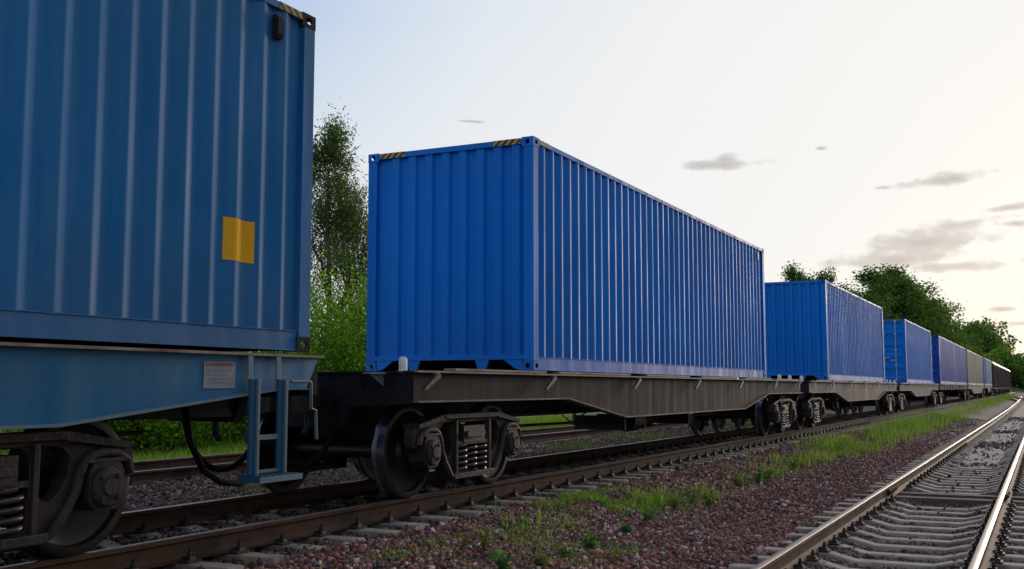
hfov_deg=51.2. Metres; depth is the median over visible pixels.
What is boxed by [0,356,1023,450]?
ground
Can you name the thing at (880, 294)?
broadleaf tree
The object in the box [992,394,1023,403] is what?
crossover track
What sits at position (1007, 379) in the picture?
covered wagon
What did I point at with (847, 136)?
sky
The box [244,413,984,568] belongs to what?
ballast stones
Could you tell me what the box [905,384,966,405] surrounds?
flat wagon
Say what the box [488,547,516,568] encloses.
weed plant
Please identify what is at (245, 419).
leafy bush
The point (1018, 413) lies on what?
sand infill
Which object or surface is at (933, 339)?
door
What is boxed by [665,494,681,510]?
weed plant
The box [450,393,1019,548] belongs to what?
grass
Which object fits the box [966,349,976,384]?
shipping container
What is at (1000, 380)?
covered wagon
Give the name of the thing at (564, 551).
weed plant
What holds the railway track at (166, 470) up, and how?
on the ballast bed
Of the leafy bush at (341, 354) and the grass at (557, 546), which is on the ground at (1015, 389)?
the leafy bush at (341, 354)
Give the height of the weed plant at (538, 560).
0.192 m
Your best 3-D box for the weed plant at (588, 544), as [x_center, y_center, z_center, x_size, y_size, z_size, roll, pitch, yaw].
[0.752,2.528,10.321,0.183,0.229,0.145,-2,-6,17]
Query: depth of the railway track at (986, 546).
13.49 m
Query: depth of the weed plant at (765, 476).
17.82 m
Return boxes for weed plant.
[477,529,489,550]
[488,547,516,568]
[533,552,553,566]
[556,542,575,557]
[580,535,597,548]
[587,530,600,540]
[619,522,632,533]
[641,505,655,519]
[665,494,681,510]
[683,478,713,503]
[700,491,718,506]
[730,473,747,486]
[752,466,764,482]
[759,467,775,479]
[787,455,797,469]
[830,435,846,452]
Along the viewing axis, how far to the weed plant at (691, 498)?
14.08 m
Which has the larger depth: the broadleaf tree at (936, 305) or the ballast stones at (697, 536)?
the broadleaf tree at (936, 305)
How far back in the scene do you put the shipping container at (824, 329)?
31.45 m
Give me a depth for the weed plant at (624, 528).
11.30 m
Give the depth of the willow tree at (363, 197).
34.86 m
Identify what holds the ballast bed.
on the ground at (1015, 389)
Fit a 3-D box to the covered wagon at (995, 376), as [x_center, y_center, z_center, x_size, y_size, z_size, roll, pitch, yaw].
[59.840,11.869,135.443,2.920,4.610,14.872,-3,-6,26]
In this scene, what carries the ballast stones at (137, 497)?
on the ballast bed
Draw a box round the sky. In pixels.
[278,0,1023,378]
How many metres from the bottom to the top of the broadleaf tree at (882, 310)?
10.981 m
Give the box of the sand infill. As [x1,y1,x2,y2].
[958,405,1023,468]
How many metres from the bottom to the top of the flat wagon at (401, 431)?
1.473 m
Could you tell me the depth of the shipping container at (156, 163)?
7.58 m
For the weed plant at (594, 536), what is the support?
on the ballast bed
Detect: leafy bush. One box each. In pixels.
[0,419,177,455]
[110,351,249,458]
[196,314,340,445]
[252,253,370,370]
[303,225,370,370]
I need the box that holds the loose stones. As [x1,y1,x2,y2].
[912,417,1023,513]
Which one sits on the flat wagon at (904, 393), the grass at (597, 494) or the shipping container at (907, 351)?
the shipping container at (907, 351)
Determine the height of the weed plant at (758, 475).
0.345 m
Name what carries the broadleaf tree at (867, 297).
on the ground at (1015, 389)
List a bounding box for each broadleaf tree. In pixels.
[777,260,819,281]
[813,265,838,399]
[837,280,898,313]
[845,263,943,335]
[845,289,890,318]
[858,273,951,335]
[876,263,954,339]
[882,310,901,318]
[905,270,968,344]
[925,294,966,346]
[929,324,960,345]
[945,314,988,353]
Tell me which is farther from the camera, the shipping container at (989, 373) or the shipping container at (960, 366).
the shipping container at (989, 373)
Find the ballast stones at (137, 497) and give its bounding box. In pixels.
[0,413,850,568]
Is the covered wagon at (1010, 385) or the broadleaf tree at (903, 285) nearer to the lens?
the broadleaf tree at (903, 285)
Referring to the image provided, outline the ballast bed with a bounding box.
[1,392,1023,568]
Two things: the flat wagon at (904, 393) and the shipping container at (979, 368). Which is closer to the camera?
the flat wagon at (904, 393)
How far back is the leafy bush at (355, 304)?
30.20 m
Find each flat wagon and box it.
[0,342,324,558]
[243,357,800,498]
[731,376,897,429]
[849,380,938,413]
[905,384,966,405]
[942,385,983,400]
[971,385,991,397]
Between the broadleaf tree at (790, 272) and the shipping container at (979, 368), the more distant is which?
the shipping container at (979, 368)
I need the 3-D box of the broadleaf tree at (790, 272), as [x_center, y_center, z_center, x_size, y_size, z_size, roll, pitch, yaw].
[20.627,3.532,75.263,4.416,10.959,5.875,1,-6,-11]
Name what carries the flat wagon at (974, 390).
on the railway track at (189, 551)
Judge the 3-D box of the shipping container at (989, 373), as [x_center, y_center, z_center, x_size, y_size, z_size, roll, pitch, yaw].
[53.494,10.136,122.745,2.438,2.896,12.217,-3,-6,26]
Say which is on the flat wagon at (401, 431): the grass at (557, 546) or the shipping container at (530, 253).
the shipping container at (530, 253)
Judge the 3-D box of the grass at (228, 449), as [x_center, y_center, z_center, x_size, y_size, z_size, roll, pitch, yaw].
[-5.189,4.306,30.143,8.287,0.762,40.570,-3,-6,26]
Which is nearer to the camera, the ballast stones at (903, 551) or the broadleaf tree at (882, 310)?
the ballast stones at (903, 551)
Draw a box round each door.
[883,320,903,380]
[931,337,937,381]
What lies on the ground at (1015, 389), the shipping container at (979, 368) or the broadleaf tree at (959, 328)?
the broadleaf tree at (959, 328)
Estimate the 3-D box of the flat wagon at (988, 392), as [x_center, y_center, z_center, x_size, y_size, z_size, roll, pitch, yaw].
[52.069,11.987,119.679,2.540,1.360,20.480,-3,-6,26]
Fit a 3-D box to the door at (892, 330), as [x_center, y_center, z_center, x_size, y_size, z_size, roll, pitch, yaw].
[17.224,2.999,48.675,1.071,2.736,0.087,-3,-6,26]
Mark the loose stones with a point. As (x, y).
(982, 444)
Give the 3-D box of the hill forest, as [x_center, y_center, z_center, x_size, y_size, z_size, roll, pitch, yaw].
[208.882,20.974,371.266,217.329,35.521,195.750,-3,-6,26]
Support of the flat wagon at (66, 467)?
on the railway track at (189, 551)
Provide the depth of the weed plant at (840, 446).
24.73 m
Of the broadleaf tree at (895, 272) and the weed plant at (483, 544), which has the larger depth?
the broadleaf tree at (895, 272)
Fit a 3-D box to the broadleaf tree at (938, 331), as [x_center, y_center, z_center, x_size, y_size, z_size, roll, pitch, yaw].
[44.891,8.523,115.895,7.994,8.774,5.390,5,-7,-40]
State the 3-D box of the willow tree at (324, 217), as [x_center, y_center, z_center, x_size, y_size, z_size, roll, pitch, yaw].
[-5.633,-0.367,33.118,4.254,10.650,5.066,-3,-6,26]
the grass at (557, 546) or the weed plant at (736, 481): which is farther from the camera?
the weed plant at (736, 481)
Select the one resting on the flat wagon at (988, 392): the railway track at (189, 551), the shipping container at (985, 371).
the shipping container at (985, 371)
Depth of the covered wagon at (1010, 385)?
189.49 m
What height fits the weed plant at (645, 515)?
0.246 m
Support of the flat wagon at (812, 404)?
on the railway track at (189, 551)
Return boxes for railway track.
[0,391,1020,568]
[129,397,947,485]
[728,396,1023,568]
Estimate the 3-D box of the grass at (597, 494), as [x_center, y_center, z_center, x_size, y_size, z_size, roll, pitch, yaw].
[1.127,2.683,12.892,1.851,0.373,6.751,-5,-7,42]
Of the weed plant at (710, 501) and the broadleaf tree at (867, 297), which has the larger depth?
the broadleaf tree at (867, 297)
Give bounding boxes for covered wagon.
[975,361,998,396]
[985,364,1002,395]
[991,368,1008,393]
[1000,366,1005,393]
[1003,369,1011,393]
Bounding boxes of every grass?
[0,414,591,460]
[226,412,856,491]
[313,517,652,568]
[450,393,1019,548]
[459,484,749,536]
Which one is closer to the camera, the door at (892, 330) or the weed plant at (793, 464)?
the weed plant at (793, 464)
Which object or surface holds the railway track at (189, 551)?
on the ballast bed
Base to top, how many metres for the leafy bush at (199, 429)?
3.949 m
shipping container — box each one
[0,0,315,351]
[366,136,766,377]
[764,279,884,381]
[883,319,931,383]
[928,335,955,383]
[954,343,966,384]
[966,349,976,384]
[976,354,983,384]
[983,357,986,384]
[986,359,991,385]
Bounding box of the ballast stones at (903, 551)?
[740,422,1023,568]
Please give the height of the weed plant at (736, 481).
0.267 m
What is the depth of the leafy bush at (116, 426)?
23.54 m
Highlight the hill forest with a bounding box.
[951,313,1023,388]
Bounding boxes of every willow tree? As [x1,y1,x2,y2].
[300,97,368,354]
[310,165,368,326]
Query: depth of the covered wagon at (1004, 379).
161.19 m
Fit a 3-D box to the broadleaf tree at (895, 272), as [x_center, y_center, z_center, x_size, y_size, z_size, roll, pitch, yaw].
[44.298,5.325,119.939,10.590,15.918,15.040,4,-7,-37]
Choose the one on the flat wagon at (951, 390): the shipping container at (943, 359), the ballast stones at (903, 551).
the shipping container at (943, 359)
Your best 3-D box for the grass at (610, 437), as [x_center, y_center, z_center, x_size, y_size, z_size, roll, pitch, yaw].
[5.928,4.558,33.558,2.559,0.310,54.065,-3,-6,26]

